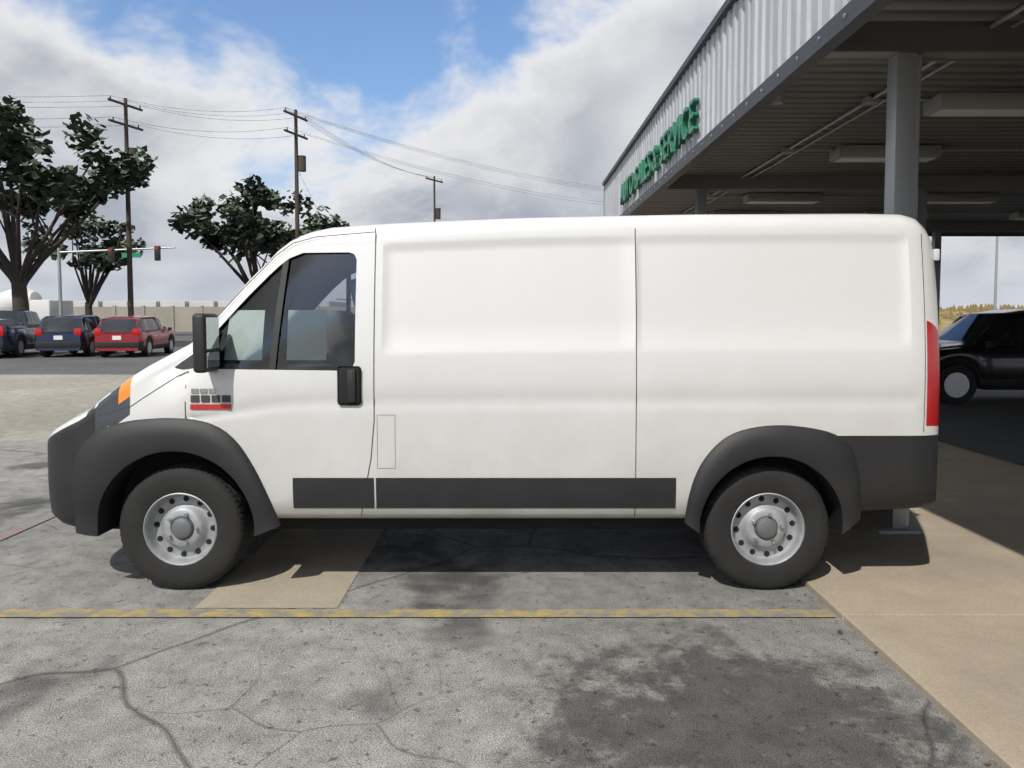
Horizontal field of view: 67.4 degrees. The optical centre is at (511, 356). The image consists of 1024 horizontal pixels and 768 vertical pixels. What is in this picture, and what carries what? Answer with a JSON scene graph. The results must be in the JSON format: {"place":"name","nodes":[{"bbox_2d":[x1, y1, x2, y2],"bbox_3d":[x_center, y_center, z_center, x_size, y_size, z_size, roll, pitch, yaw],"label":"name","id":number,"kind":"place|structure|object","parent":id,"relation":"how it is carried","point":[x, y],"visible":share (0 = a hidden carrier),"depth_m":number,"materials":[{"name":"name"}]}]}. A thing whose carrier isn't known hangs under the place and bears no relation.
{"place":"outdoors","nodes":[
{"label":"outdoors","id":0,"kind":"place"},
{"bbox_2d":[0,288,73,319],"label":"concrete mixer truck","id":1,"kind":"object","parent":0,"point":[40,306],"visible":0.3,"depth_m":60.71,"materials":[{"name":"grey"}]},
{"bbox_2d":[73,306,355,331],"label":"precast screen wall","id":2,"kind":"structure","parent":0,"point":[177,319],"depth_m":79.77,"materials":[{"name":"beige concrete"}]},
{"bbox_2d":[74,298,354,306],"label":"distant buildings","id":3,"kind":"structure","parent":0,"point":[340,302],"depth_m":111.76,"materials":[{"name":"grey concrete"}]},
{"bbox_2d":[0,332,1001,767],"bbox_3d":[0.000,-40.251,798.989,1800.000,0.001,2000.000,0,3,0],"label":"ground","id":4,"kind":"structure","parent":0,"point":[448,692],"depth_m":3.58,"materials":[{"name":"concrete"}]},
{"bbox_2d":[0,310,53,356],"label":"car","id":5,"kind":"object","parent":4,"relation":"on","point":[17,332],"visible":0.66,"depth_m":30.86,"materials":[{"name":"blue paint"}]},
{"bbox_2d":[0,513,54,539],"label":"red line marking","id":6,"kind":"object","parent":4,"relation":"on","point":[25,526],"depth_m":5.89,"materials":[{"name":"paint"}]},
{"bbox_2d":[34,315,116,356],"bbox_3d":[-18.100,-0.906,32.197,2.170,1.680,4.625,-1,3,-10],"label":"car","id":7,"kind":"object","parent":4,"relation":"on","point":[72,333],"visible":0.76,"depth_m":30.08,"materials":[{"name":"blue paint"}]},
{"bbox_2d":[0,95,157,310],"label":"oak tree","id":8,"kind":"object","parent":4,"relation":"on","point":[41,185],"visible":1,"depth_m":38.40,"materials":[{"name":"green plant"}]},
{"bbox_2d":[21,210,146,314],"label":"oak tree","id":9,"kind":"object","parent":4,"relation":"on","point":[89,287],"visible":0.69,"depth_m":59.05,"materials":[{"name":"green plant"}]},
{"bbox_2d":[57,246,175,314],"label":"traffic signal mast","id":10,"kind":"object","parent":4,"relation":"on","point":[157,253],"visible":0.97,"depth_m":51.84,"materials":[{"name":"silver metal"}]},
{"bbox_2d":[107,95,142,315],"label":"utility pole","id":11,"kind":"object","parent":4,"relation":"on","point":[131,150],"visible":0.83,"depth_m":42.60,"materials":[{"name":"brown wood"}]},
{"bbox_2d":[21,95,602,222],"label":"power lines","id":12,"kind":"object","parent":11,"relation":"attached to","point":[308,135],"visible":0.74,"depth_m":46.77,"materials":[{"name":"black metal"}]},
{"bbox_2d":[94,316,174,356],"bbox_3d":[-15.600,-0.876,31.998,2.170,1.640,4.525,0,3,-7],"label":"car","id":13,"kind":"object","parent":4,"relation":"on","point":[145,335],"visible":1,"depth_m":30.01,"materials":[{"name":"red paint"}]},
{"bbox_2d":[167,173,349,283],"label":"oak tree","id":14,"kind":"object","parent":4,"relation":"on","point":[249,232],"visible":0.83,"depth_m":45.57,"materials":[{"name":"green plant"}]},
{"bbox_2d":[195,529,383,607],"bbox_3d":[-1.365,1.339,5.317,0.790,0.001,2.120,0,3,0],"label":"pavement patch","id":15,"kind":"object","parent":4,"relation":"on","point":[300,568],"depth_m":4.87,"materials":[{"name":"concrete"}]},
{"bbox_2d":[283,107,307,237],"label":"utility pole","id":16,"kind":"object","parent":4,"relation":"on","point":[300,162],"visible":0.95,"depth_m":45.90,"materials":[{"name":"brown wood"}]},
{"bbox_2d":[0,609,835,616],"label":"yellow line marking","id":17,"kind":"object","parent":4,"relation":"on","point":[415,613],"visible":1,"depth_m":4.17,"materials":[{"name":"paint"}]},
{"bbox_2d":[425,176,442,221],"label":"utility pole","id":18,"kind":"object","parent":4,"relation":"on","point":[437,213],"visible":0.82,"depth_m":65.38,"materials":[{"name":"brown wood"}]},
{"bbox_2d":[47,214,939,589],"bbox_3d":[-0.191,0.206,5.448,5.415,2.265,2.422,0,3,0],"label":"van","id":19,"kind":"object","parent":4,"relation":"on","point":[751,400],"visible":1,"depth_m":4.45,"materials":[{"name":"white paint"}]},
{"bbox_2d":[785,593,990,765],"bbox_3d":[1.703,1.450,3.129,0.157,0.004,2.709,0,3,-2],"label":"kerb debris","id":20,"kind":"object","parent":4,"relation":"on","point":[989,764],"visible":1,"depth_m":3.92,"materials":[{"name":"grey"}]},
{"bbox_2d":[0,0,1023,309],"label":"sky","id":21,"kind":"structure","parent":0,"point":[557,90],"materials":[{"name":"blue"}]},
{"bbox_2d":[799,441,1023,767],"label":"sidewalk","id":22,"kind":"structure","parent":0,"point":[933,612],"depth_m":4.39,"materials":[{"name":"concrete"}]},
{"bbox_2d":[602,0,1023,533],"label":"building canopy","id":23,"kind":"object","parent":22,"relation":"on","point":[742,53],"depth_m":8.10,"materials":[{"name":"metal"}]},
{"bbox_2d":[622,4,1023,526],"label":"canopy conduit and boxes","id":24,"kind":"object","parent":23,"relation":"attached to","point":[866,100],"visible":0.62,"depth_m":7.28,"materials":[{"name":"silver metal"}]},
{"bbox_2d":[939,311,973,332],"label":"embankment grass","id":25,"kind":"structure","parent":0,"point":[945,323],"depth_m":49.94,"materials":[{"name":"yellow plant"}]},
{"bbox_2d":[939,303,1023,324],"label":"grass tufts","id":26,"kind":"object","parent":25,"relation":"on","point":[975,308],"visible":0.1,"depth_m":52.75,"materials":[{"name":"yellow plant"}]},
{"bbox_2d":[993,236,998,309],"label":"lot light pole","id":27,"kind":"object","parent":25,"relation":"on","point":[995,281],"visible":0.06,"depth_m":46.76,"materials":[{"name":"silver metal"}]},
{"bbox_2d":[938,389,1023,464],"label":"asphalt pavement","id":28,"kind":"structure","parent":0,"point":[989,422],"depth_m":11.16,"materials":[{"name":"black asphalt"}]},
{"bbox_2d":[939,309,1023,404],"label":"car","id":29,"kind":"object","parent":28,"relation":"on","point":[984,350],"visible":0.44,"depth_m":13.53,"materials":[{"name":"black paint"}]}
]}

